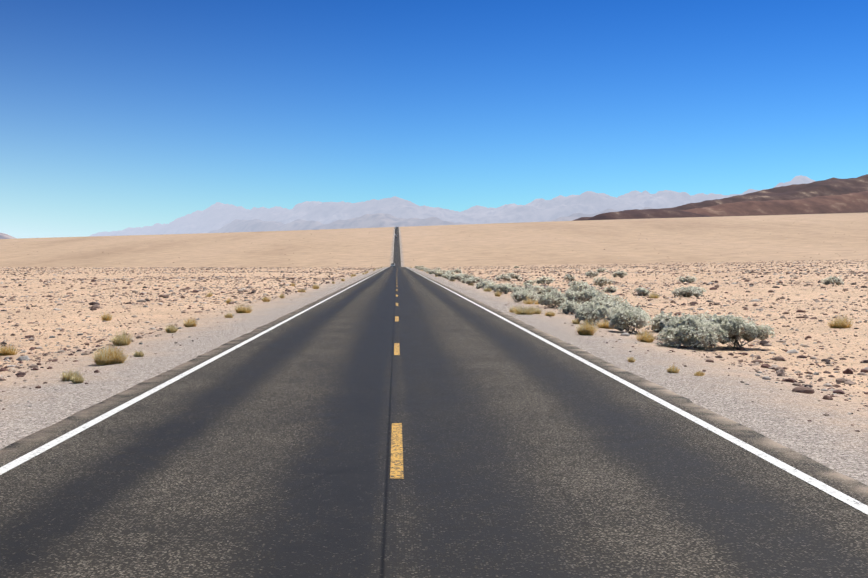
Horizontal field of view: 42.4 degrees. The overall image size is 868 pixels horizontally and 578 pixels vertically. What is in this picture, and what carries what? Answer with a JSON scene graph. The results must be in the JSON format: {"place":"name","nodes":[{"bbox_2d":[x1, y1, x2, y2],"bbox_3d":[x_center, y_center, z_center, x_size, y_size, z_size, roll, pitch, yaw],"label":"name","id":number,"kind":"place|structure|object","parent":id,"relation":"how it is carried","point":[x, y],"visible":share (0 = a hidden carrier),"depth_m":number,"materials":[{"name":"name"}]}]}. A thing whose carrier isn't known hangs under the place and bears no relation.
{"place":"outdoors","nodes":[
{"label":"outdoors","id":0,"kind":"place"},
{"bbox_2d":[0,233,16,238],"bbox_3d":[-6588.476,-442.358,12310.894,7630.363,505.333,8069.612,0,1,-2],"label":"ridge","id":1,"kind":"structure","parent":0,"point":[4,236],"depth_m":12624.13,"materials":[{"name":"purple stone"}]},
{"bbox_2d":[208,207,652,232],"bbox_3d":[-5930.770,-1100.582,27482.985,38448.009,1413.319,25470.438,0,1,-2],"label":"front range","id":2,"kind":"structure","parent":0,"point":[377,220],"depth_m":23350.20,"materials":[{"name":"purple stone"}]},
{"bbox_2d":[0,227,867,577],"bbox_3d":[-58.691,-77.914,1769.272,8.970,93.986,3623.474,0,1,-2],"label":"road","id":3,"kind":"structure","parent":0,"point":[268,455],"depth_m":9.38,"materials":[{"name":"grey asphalt"}]},
{"bbox_2d":[390,277,403,478],"bbox_3d":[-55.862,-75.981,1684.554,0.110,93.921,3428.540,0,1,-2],"label":"dashes","id":4,"kind":"object","parent":3,"relation":"on","point":[396,468],"visible":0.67,"depth_m":10.61,"materials":[{"name":"yellow paint"}]},
{"bbox_2d":[0,233,867,514],"bbox_3d":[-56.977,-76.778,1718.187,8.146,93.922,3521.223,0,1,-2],"label":"edge lines","id":5,"kind":"structure","parent":3,"relation":"on","point":[849,500],"depth_m":12.26,"materials":[{"name":"white paint"}]},
{"bbox_2d":[0,213,867,485],"bbox_3d":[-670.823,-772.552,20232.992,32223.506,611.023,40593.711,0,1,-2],"label":"desert ground","id":6,"kind":"structure","parent":0,"point":[835,441],"depth_m":66.50,"materials":[{"name":"beige sand"}]},
{"bbox_2d":[0,266,856,382],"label":"dry grass clumps","id":7,"kind":"object","parent":6,"relation":"on","point":[107,357],"visible":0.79,"depth_m":27.93,"materials":[{"name":"plant"}]},
{"bbox_2d":[0,227,867,431],"bbox_3d":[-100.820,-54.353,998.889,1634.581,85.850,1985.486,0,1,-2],"label":"scattered rocks","id":8,"kind":"object","parent":6,"relation":"on","point":[806,388],"visible":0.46,"depth_m":57.40,"materials":[{"name":"stone"}]},
{"bbox_2d":[414,266,843,349],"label":"desert shrubs","id":9,"kind":"object","parent":6,"relation":"on","point":[699,331],"visible":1,"depth_m":33.93,"materials":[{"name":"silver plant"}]},
{"bbox_2d":[0,0,867,238],"label":"sky","id":10,"kind":"structure","parent":0,"point":[116,115],"materials":[{"name":"blue"}]},
{"bbox_2d":[89,175,814,236],"bbox_3d":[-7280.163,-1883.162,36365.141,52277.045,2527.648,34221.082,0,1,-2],"label":"distant mountains","id":11,"kind":"structure","parent":0,"point":[217,215],"depth_m":30071.58,"materials":[{"name":"purple stone"}]},
{"bbox_2d":[572,174,867,220],"bbox_3d":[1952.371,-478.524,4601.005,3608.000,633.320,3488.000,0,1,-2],"label":"dark hills","id":12,"kind":"structure","parent":0,"point":[835,195],"depth_m":4100.18,"materials":[{"name":"brown stone"}]}
]}

